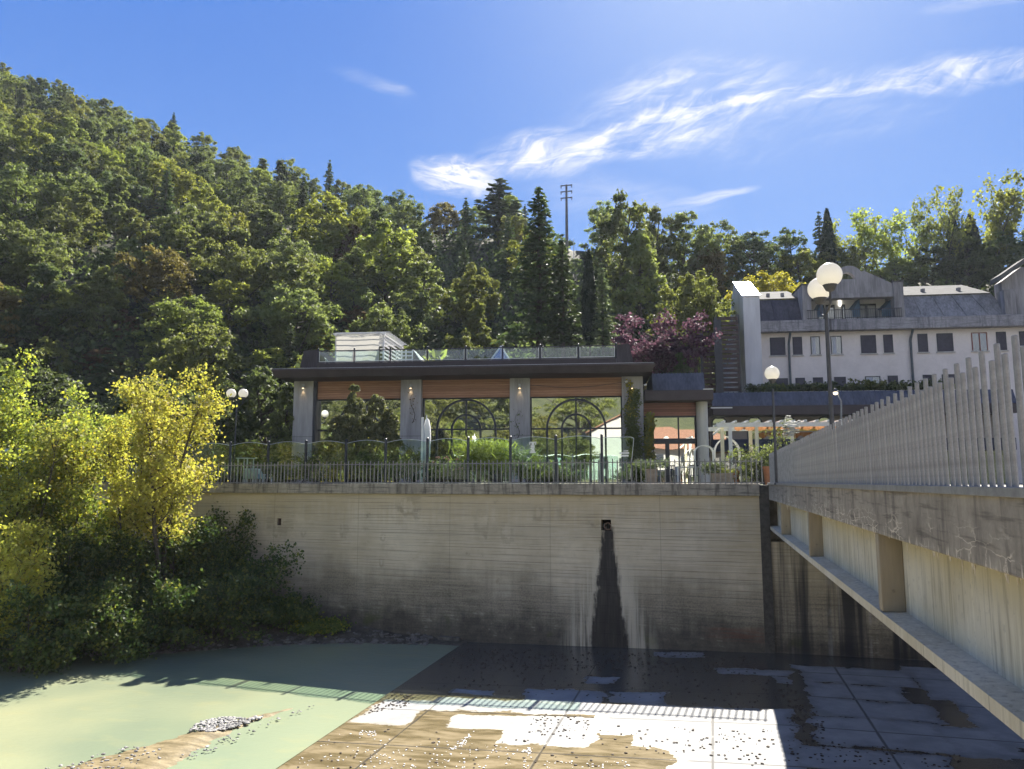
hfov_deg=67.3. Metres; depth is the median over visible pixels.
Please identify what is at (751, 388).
hotel shrub
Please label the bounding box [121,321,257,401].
broadleaf tree
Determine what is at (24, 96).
broadleaf tree
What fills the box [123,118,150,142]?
broadleaf tree
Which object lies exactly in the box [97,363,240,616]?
bank tree
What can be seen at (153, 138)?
broadleaf tree
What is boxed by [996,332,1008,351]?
window
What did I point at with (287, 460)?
border bush
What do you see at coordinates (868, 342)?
window
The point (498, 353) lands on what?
skylight pyramid
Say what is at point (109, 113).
broadleaf tree
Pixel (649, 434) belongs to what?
climbing vine
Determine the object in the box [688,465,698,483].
garden chair
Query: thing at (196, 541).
shrub
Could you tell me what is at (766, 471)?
terracotta pot
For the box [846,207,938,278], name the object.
locust tree
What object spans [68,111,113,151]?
broadleaf tree
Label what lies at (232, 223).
cedar tree
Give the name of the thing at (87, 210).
broadleaf tree
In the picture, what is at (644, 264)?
broadleaf tree
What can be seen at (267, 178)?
broadleaf tree
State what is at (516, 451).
yucca
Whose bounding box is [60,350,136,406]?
tree
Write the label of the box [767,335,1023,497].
bridge railing
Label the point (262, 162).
broadleaf tree
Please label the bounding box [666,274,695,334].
broadleaf tree
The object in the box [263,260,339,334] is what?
broadleaf tree
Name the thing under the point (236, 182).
broadleaf tree
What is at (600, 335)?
spruce tree
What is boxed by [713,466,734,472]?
grey bush
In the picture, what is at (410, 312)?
broadleaf tree
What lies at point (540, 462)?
picket fence
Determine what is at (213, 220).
broadleaf tree
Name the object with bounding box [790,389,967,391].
planted terrace
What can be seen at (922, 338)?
window
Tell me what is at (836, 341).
window
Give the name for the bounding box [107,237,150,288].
broadleaf tree
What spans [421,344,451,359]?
banana plant
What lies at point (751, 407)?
veranda wing
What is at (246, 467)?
terrace table
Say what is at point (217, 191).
broadleaf tree
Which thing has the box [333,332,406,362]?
canvas pergola
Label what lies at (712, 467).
grey bush
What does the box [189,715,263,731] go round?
pebble bed
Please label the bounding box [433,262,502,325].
broadleaf tree
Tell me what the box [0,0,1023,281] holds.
sky
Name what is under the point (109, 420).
garden bush
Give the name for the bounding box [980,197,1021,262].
poplar tree
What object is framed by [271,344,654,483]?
restaurant
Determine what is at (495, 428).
window frame
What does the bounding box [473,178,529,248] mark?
pine tree
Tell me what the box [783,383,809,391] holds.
hotel shrub
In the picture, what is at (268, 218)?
broadleaf tree
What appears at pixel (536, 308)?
spruce tree
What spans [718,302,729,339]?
broadleaf tree
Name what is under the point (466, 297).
broadleaf tree
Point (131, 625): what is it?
shrub
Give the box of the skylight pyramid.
[492,346,508,358]
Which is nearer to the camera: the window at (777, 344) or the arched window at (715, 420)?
the arched window at (715, 420)
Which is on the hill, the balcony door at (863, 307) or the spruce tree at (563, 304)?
the spruce tree at (563, 304)
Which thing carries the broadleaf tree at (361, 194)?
on the hill
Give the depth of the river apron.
21.58 m
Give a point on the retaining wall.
(664, 566)
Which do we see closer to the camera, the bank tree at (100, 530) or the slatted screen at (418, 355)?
the bank tree at (100, 530)
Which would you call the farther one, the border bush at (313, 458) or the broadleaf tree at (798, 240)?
the broadleaf tree at (798, 240)
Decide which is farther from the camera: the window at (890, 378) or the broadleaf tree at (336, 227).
the broadleaf tree at (336, 227)
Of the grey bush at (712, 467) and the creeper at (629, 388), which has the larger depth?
the creeper at (629, 388)
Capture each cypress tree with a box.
[579,249,597,356]
[821,208,838,264]
[946,210,964,284]
[964,214,985,288]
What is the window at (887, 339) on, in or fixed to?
in the hotel
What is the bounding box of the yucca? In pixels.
[500,442,542,481]
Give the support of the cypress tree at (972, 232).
on the hill
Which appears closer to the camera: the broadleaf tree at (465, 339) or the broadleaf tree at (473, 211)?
the broadleaf tree at (465, 339)
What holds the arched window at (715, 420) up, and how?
in the veranda wing
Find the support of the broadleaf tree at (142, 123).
on the hill
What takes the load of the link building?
on the lawn
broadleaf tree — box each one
[0,61,11,79]
[0,71,14,79]
[0,74,24,94]
[0,75,35,108]
[0,96,17,120]
[0,100,12,122]
[0,111,16,144]
[0,121,22,167]
[0,161,41,203]
[0,162,50,225]
[0,213,16,261]
[0,219,81,290]
[0,281,26,350]
[0,283,88,332]
[0,344,33,393]
[6,113,59,156]
[7,108,41,136]
[8,336,82,394]
[12,88,33,119]
[14,128,60,175]
[14,202,85,264]
[17,136,90,192]
[21,74,33,83]
[21,114,44,125]
[23,77,61,114]
[24,79,42,94]
[25,170,116,228]
[31,107,83,138]
[40,96,71,118]
[41,117,94,163]
[44,138,104,185]
[47,78,68,94]
[52,86,78,104]
[53,193,108,250]
[56,94,91,119]
[57,265,135,345]
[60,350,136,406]
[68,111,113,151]
[71,273,131,320]
[71,346,125,376]
[73,245,127,292]
[80,99,103,114]
[85,97,126,121]
[85,170,152,207]
[86,142,126,170]
[89,113,137,151]
[92,174,135,235]
[96,308,139,340]
[97,166,137,198]
[102,110,120,136]
[106,207,159,251]
[107,141,141,169]
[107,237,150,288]
[110,106,138,128]
[111,244,195,316]
[117,139,174,196]
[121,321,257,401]
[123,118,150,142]
[126,118,151,131]
[126,128,166,156]
[129,129,153,144]
[132,294,237,357]
[137,174,179,220]
[138,155,206,204]
[139,290,185,335]
[141,118,160,135]
[147,139,174,173]
[149,202,250,266]
[150,121,186,155]
[153,339,243,388]
[162,228,222,296]
[164,126,190,160]
[171,150,203,168]
[176,148,229,194]
[178,186,231,226]
[182,131,217,156]
[188,162,220,182]
[188,214,233,241]
[189,240,279,302]
[192,146,215,163]
[194,182,234,212]
[196,277,263,331]
[204,152,212,165]
[204,211,260,274]
[206,157,246,190]
[208,364,290,400]
[216,149,247,171]
[224,174,261,217]
[225,146,252,166]
[228,199,283,239]
[230,161,252,178]
[231,284,346,359]
[232,173,260,203]
[237,347,301,389]
[239,166,274,194]
[246,209,284,278]
[249,181,300,233]
[251,235,322,279]
[254,158,272,181]
[259,255,323,314]
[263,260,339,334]
[269,158,297,197]
[271,157,309,184]
[281,190,369,268]
[283,186,308,215]
[296,174,322,201]
[306,332,334,355]
[307,238,335,273]
[310,256,360,310]
[324,254,386,295]
[327,224,368,263]
[331,179,351,202]
[331,186,380,216]
[333,277,381,326]
[340,305,375,334]
[341,246,379,282]
[346,183,382,213]
[346,217,420,306]
[348,206,384,234]
[351,204,396,263]
[351,300,429,360]
[365,187,387,214]
[380,198,430,244]
[381,189,423,220]
[383,237,435,288]
[384,304,435,360]
[388,258,460,346]
[410,226,433,254]
[425,202,468,247]
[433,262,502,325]
[436,328,460,347]
[439,327,483,360]
[446,300,504,360]
[449,276,472,319]
[455,321,486,346]
[460,205,489,233]
[492,194,523,219]
[493,214,527,252]
[506,235,556,293]
[511,232,550,252]
[584,200,636,246]
[590,188,657,305]
[604,230,675,343]
[643,203,678,292]
[646,268,736,372]
[655,210,724,277]
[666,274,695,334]
[682,248,737,294]
[684,302,735,384]
[687,219,741,291]
[687,359,714,389]
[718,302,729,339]
[722,230,794,284]
[725,270,806,299]
[755,227,815,285]
[771,246,825,287]
[807,245,884,278]
[838,261,850,278]
[862,256,932,284]
[893,245,970,285]
[932,278,957,294]
[934,235,1010,288]
[946,229,1023,285]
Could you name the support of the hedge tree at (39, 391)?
on the lawn
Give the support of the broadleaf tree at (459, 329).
on the hill
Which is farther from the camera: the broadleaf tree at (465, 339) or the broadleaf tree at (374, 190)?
the broadleaf tree at (374, 190)
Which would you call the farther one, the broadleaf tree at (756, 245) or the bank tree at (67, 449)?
the broadleaf tree at (756, 245)
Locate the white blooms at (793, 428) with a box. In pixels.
[781,415,801,437]
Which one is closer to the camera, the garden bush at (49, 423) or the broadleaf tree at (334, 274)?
the garden bush at (49, 423)
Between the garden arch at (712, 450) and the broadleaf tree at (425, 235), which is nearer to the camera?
the garden arch at (712, 450)
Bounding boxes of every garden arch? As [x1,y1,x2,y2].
[694,445,714,483]
[714,436,741,483]
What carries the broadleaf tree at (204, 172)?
on the hill
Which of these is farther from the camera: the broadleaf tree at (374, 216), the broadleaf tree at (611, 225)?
the broadleaf tree at (374, 216)
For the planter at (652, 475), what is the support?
on the lawn
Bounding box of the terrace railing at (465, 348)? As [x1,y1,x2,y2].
[317,343,616,363]
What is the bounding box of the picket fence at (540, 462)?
[75,457,763,483]
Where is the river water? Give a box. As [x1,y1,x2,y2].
[0,643,459,768]
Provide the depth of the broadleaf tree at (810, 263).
107.04 m
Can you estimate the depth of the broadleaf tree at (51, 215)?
85.92 m
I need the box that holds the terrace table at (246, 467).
[236,458,255,481]
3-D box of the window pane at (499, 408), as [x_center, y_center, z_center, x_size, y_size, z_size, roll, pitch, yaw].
[-2.755,3.448,46.507,5.436,5.296,0.040,-1,-7,6]
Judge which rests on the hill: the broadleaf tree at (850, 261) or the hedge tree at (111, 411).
the broadleaf tree at (850, 261)
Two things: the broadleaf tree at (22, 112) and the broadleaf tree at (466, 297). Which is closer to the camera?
the broadleaf tree at (466, 297)
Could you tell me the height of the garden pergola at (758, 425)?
3.124 m
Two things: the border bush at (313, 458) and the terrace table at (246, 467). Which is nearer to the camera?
the border bush at (313, 458)
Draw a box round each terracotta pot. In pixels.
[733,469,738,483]
[762,466,769,484]
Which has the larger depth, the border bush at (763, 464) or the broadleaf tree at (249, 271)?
the broadleaf tree at (249, 271)
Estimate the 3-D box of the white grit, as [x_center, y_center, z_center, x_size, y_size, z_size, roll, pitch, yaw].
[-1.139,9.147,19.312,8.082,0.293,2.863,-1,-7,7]
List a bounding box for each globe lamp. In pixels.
[226,389,247,481]
[765,366,779,484]
[807,263,842,428]
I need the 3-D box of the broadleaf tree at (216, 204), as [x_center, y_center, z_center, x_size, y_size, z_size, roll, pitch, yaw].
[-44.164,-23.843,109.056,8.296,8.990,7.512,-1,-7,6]
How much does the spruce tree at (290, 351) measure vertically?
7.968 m
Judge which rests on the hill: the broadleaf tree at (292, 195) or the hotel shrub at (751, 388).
the broadleaf tree at (292, 195)
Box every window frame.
[317,399,400,481]
[423,397,509,481]
[530,396,622,483]
[644,416,696,483]
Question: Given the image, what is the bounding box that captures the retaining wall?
[0,483,764,652]
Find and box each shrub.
[0,515,66,668]
[0,521,156,654]
[0,572,113,678]
[40,569,200,665]
[86,515,235,608]
[120,568,294,651]
[140,501,277,587]
[149,539,305,612]
[245,586,324,629]
[280,614,356,636]
[667,352,690,373]
[738,381,786,392]
[752,383,802,391]
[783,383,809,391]
[792,383,827,390]
[803,380,843,390]
[825,382,859,390]
[839,380,882,390]
[848,378,887,389]
[867,380,912,390]
[883,379,930,389]
[909,378,942,389]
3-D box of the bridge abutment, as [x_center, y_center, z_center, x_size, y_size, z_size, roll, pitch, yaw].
[15.278,7.702,28.933,11.275,7.770,2.180,-2,-7,14]
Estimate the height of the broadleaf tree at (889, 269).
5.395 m
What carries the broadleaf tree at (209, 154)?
on the hill
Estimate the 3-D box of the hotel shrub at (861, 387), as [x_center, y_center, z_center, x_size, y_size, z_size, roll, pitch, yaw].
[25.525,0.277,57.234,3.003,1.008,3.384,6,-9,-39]
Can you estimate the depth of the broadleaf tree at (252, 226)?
97.75 m
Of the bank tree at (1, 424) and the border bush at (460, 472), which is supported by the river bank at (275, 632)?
the bank tree at (1, 424)
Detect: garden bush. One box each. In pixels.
[0,398,53,448]
[3,420,124,481]
[59,409,141,481]
[91,422,176,478]
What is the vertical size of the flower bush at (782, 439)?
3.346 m
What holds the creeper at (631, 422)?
attached to the restaurant
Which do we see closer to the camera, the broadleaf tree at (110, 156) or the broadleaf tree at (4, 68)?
the broadleaf tree at (110, 156)
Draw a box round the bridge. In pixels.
[768,484,1023,739]
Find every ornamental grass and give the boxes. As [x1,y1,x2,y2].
[445,435,506,481]
[481,437,528,481]
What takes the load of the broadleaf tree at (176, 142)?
on the hill
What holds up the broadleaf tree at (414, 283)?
on the hill
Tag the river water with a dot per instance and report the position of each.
(86, 709)
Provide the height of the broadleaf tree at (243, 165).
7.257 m
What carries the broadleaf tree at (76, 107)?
on the hill
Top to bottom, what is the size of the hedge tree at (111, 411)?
8.602 m
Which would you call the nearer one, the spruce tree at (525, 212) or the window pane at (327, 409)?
the window pane at (327, 409)
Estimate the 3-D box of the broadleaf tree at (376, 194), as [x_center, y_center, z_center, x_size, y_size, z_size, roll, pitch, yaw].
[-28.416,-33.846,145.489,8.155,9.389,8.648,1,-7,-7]
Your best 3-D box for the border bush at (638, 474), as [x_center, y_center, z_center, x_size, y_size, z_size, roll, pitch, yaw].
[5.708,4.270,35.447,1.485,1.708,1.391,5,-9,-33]
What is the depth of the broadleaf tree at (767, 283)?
74.76 m
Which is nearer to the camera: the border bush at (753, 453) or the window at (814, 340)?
the border bush at (753, 453)
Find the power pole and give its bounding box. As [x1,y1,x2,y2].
[560,184,572,251]
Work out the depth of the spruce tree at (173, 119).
175.42 m
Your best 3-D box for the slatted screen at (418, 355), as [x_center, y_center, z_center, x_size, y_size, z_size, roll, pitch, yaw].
[-6.279,-1.198,51.944,2.480,1.971,2.990,-1,-7,6]
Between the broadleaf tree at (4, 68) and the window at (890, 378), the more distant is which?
the broadleaf tree at (4, 68)
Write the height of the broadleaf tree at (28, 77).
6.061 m
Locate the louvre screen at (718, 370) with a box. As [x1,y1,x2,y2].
[700,314,741,455]
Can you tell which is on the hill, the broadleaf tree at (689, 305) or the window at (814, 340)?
the broadleaf tree at (689, 305)
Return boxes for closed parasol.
[423,415,430,479]
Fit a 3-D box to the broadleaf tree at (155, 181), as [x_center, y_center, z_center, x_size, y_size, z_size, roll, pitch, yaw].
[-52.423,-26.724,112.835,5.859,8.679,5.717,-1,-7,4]
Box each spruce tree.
[143,166,178,244]
[170,113,177,139]
[275,323,298,398]
[285,176,318,243]
[288,215,299,251]
[319,160,337,216]
[453,198,478,257]
[453,240,473,295]
[490,187,581,357]
[494,213,519,289]
[521,204,529,229]
[538,234,586,356]
[584,263,619,354]
[594,213,615,292]
[809,211,832,270]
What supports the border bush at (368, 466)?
on the lawn
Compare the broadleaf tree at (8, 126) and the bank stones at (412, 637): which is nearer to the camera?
the bank stones at (412, 637)
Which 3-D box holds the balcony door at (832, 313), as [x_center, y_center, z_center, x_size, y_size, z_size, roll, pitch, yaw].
[25.548,-5.621,61.706,0.685,1.558,0.067,-1,-7,7]
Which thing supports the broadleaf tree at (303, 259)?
on the hill
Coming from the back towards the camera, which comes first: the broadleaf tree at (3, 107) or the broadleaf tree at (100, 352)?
the broadleaf tree at (3, 107)
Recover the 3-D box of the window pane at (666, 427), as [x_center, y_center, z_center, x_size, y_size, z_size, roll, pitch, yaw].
[9.616,3.983,46.317,3.229,4.186,0.040,-1,-7,6]
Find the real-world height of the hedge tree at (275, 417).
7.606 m
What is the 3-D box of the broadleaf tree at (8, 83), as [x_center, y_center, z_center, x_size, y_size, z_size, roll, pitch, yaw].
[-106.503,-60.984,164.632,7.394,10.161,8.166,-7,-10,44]
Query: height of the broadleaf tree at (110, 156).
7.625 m
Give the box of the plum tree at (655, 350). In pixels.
[611,308,722,375]
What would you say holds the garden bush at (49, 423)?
on the lawn
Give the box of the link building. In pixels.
[643,372,713,483]
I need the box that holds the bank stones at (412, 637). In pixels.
[28,626,432,656]
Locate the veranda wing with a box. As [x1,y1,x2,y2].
[708,389,1016,483]
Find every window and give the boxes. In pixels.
[711,417,727,438]
[747,417,762,438]
[769,337,786,356]
[775,378,787,385]
[781,417,796,438]
[792,337,803,355]
[795,378,804,384]
[810,336,821,355]
[813,377,822,382]
[818,416,828,421]
[830,336,843,354]
[834,377,845,385]
[860,335,877,354]
[865,376,880,382]
[883,334,894,353]
[888,375,897,384]
[917,334,929,352]
[923,375,931,381]
[936,333,955,352]
[942,374,954,383]
[971,332,989,351]
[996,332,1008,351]
[1019,331,1023,350]
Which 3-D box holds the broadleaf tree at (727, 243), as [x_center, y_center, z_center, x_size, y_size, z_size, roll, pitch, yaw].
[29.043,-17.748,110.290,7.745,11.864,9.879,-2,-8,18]
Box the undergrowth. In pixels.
[0,80,1022,481]
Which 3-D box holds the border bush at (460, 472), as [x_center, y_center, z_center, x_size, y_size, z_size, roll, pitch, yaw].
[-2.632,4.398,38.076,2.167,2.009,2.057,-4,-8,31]
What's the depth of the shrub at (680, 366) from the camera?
54.31 m
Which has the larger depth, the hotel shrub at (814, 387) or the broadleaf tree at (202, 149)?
the broadleaf tree at (202, 149)
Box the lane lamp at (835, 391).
[833,388,841,418]
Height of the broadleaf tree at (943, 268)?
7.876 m
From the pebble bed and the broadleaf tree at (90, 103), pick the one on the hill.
the broadleaf tree at (90, 103)
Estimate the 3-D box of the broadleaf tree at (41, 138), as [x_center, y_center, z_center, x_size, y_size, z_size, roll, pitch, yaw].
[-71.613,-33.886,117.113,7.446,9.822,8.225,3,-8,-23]
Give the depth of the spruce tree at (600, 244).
102.15 m
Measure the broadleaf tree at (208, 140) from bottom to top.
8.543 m
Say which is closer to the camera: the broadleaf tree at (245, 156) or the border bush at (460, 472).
the border bush at (460, 472)
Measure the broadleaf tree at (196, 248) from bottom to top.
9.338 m
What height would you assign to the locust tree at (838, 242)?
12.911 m
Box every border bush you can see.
[258,447,319,481]
[261,463,300,481]
[295,453,331,481]
[311,448,382,481]
[347,448,397,481]
[375,447,423,481]
[399,444,424,481]
[418,457,458,481]
[432,453,483,481]
[498,460,554,483]
[532,465,583,483]
[618,459,644,483]
[717,442,780,483]
[736,451,768,484]
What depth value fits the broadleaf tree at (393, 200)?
142.98 m
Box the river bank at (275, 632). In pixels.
[77,607,467,655]
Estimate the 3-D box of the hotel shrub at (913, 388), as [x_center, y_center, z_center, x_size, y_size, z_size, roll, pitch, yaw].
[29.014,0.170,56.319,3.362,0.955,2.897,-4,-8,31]
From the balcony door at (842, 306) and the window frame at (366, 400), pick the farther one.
the balcony door at (842, 306)
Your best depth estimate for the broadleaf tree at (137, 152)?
125.56 m
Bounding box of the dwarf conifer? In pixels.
[316,384,403,481]
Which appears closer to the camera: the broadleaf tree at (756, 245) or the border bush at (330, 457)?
the border bush at (330, 457)
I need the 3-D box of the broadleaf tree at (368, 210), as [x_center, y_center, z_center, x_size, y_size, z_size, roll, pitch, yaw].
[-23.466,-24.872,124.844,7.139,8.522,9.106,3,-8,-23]
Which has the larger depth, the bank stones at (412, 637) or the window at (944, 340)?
the window at (944, 340)
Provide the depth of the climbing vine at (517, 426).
45.64 m
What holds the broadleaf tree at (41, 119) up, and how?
on the hill
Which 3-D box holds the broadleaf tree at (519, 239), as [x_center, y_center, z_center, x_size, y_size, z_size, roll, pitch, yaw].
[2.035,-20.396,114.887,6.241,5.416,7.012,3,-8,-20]
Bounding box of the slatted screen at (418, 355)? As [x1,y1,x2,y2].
[396,350,423,360]
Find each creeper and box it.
[620,387,645,479]
[623,379,637,417]
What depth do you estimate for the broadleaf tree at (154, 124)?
184.97 m
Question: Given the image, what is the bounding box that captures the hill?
[0,105,994,481]
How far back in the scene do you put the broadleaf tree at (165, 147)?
135.01 m
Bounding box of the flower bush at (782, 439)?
[765,421,794,450]
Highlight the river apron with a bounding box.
[276,642,1023,768]
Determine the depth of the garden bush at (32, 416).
47.89 m
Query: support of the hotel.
on the terrace paving
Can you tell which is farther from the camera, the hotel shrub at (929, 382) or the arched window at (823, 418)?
the hotel shrub at (929, 382)
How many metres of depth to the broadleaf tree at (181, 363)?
64.78 m
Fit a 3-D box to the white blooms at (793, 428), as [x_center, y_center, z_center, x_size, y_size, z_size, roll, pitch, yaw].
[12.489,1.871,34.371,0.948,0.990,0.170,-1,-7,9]
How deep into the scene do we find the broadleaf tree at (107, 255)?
79.93 m
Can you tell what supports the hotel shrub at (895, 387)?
on the planted terrace
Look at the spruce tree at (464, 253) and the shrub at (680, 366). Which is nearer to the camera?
the shrub at (680, 366)
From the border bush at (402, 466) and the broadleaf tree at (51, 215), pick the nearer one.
the border bush at (402, 466)
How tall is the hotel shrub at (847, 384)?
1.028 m
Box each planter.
[646,469,657,483]
[709,473,733,483]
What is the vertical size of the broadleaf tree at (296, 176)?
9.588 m
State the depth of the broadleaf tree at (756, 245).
108.52 m
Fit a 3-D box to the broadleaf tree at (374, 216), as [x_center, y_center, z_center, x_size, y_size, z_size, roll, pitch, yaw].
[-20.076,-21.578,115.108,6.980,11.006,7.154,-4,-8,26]
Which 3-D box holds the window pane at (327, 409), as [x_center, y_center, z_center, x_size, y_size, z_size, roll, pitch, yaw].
[-9.437,3.541,47.240,5.544,5.296,0.040,-1,-7,6]
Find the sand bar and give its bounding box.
[60,708,292,768]
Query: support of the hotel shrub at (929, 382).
on the planted terrace
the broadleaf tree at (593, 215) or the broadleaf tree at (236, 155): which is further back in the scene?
the broadleaf tree at (236, 155)
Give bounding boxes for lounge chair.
[244,468,259,481]
[255,469,271,481]
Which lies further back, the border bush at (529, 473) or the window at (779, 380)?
the window at (779, 380)
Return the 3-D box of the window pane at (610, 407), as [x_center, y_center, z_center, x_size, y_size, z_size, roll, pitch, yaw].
[3.827,3.357,45.784,5.484,5.296,0.040,-1,-7,6]
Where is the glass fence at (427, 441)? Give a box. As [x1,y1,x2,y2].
[0,434,633,483]
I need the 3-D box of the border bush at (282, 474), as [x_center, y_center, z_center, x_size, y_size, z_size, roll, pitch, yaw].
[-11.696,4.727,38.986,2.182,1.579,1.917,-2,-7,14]
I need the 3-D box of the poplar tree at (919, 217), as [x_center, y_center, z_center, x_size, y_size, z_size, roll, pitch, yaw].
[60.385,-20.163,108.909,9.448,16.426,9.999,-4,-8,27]
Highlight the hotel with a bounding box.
[723,258,1023,483]
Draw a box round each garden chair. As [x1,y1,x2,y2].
[667,465,679,483]
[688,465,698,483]
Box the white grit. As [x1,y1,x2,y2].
[299,730,629,767]
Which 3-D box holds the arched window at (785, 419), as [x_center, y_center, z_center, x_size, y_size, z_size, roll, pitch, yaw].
[18.266,2.851,50.800,1.013,1.528,0.086,-1,-7,6]
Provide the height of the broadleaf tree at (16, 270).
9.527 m
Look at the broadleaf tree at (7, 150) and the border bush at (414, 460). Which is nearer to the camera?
the border bush at (414, 460)
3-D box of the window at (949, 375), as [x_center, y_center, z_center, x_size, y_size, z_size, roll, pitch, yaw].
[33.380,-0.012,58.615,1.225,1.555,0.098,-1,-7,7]
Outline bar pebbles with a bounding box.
[45,705,313,768]
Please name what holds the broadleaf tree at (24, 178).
on the hill
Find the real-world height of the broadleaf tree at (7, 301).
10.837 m
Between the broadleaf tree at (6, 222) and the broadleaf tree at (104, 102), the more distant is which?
the broadleaf tree at (104, 102)
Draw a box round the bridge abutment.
[759,485,927,660]
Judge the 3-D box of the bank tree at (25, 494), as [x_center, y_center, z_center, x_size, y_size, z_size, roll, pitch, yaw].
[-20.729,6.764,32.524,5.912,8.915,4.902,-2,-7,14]
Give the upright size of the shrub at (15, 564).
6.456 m
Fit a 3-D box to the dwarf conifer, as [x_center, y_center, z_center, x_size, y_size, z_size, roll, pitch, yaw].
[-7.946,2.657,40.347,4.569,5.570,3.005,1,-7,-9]
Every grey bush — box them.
[633,457,673,469]
[700,462,729,474]
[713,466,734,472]
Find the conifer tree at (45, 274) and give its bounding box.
[0,262,97,347]
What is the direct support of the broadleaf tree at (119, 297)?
on the hill
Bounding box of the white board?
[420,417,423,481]
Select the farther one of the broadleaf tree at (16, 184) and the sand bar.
the broadleaf tree at (16, 184)
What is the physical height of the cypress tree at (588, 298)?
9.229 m
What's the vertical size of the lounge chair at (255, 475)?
0.854 m
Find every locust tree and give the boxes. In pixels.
[825,213,895,278]
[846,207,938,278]
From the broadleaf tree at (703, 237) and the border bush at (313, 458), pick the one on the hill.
the broadleaf tree at (703, 237)
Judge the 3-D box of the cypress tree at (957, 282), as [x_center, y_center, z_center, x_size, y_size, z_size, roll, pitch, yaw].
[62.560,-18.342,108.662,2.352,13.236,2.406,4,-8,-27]
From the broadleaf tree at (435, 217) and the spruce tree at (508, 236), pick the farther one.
the broadleaf tree at (435, 217)
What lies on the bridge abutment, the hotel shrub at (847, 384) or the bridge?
the bridge
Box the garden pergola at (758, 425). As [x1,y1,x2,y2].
[708,419,852,483]
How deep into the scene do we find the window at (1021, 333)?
58.37 m
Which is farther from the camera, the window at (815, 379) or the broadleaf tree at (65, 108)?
the broadleaf tree at (65, 108)
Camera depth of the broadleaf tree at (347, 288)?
85.13 m
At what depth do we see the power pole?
121.28 m
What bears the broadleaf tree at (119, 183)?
on the hill
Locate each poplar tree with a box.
[902,186,976,284]
[927,169,1023,292]
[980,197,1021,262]
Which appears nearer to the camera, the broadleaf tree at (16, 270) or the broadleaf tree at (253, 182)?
the broadleaf tree at (16, 270)
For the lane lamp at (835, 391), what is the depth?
44.18 m
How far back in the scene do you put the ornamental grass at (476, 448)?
37.10 m
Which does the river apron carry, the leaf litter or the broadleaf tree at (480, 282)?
the leaf litter
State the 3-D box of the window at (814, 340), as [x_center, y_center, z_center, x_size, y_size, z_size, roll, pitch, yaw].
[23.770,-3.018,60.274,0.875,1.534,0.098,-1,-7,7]
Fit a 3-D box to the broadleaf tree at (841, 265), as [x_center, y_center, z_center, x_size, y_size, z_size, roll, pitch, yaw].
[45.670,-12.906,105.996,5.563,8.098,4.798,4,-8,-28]
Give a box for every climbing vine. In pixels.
[408,391,417,422]
[510,414,522,438]
[641,411,658,475]
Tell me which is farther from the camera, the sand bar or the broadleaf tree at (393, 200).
the broadleaf tree at (393, 200)
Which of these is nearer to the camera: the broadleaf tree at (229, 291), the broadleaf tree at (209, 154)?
the broadleaf tree at (229, 291)
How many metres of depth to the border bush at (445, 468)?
37.31 m
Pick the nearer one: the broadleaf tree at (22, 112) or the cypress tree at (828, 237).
the cypress tree at (828, 237)
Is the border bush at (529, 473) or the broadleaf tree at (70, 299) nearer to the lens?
the border bush at (529, 473)
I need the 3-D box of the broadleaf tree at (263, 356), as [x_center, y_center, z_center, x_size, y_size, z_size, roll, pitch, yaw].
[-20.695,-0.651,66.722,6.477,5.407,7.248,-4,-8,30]
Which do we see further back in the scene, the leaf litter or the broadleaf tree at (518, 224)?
the broadleaf tree at (518, 224)
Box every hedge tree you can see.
[0,364,27,391]
[0,367,109,437]
[78,377,219,458]
[150,382,261,481]
[209,362,293,481]
[255,384,293,481]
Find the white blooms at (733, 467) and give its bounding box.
[726,463,741,477]
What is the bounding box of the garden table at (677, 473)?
[676,466,697,483]
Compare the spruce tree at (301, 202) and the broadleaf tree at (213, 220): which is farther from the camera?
the spruce tree at (301, 202)
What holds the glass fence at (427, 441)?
on the lawn
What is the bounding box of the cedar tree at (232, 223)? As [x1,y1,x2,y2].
[216,219,254,266]
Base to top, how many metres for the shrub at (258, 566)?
3.975 m
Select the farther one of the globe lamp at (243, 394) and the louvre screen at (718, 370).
the louvre screen at (718, 370)
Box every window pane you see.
[316,400,400,481]
[423,399,508,481]
[532,397,621,483]
[644,417,697,483]
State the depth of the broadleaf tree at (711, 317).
61.27 m
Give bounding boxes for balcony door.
[825,305,834,318]
[841,304,845,318]
[860,304,876,317]
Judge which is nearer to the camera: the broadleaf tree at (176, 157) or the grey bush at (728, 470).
the grey bush at (728, 470)
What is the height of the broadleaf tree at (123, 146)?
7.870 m
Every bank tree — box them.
[0,344,111,558]
[0,412,117,573]
[0,417,10,557]
[0,437,107,578]
[30,467,168,600]
[91,410,157,611]
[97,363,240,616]
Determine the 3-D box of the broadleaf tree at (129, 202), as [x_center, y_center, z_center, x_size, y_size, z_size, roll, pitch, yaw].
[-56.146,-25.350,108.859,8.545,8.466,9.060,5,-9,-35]
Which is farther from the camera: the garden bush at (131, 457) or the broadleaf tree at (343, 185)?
the broadleaf tree at (343, 185)
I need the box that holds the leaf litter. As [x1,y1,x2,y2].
[297,648,960,768]
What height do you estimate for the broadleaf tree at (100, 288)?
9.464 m
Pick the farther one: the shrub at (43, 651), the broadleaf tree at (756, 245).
the broadleaf tree at (756, 245)
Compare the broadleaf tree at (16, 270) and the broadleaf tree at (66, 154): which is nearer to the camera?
the broadleaf tree at (16, 270)
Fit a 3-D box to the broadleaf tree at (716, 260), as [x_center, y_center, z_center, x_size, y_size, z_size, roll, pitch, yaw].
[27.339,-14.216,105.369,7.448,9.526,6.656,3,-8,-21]
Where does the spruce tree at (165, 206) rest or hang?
on the hill

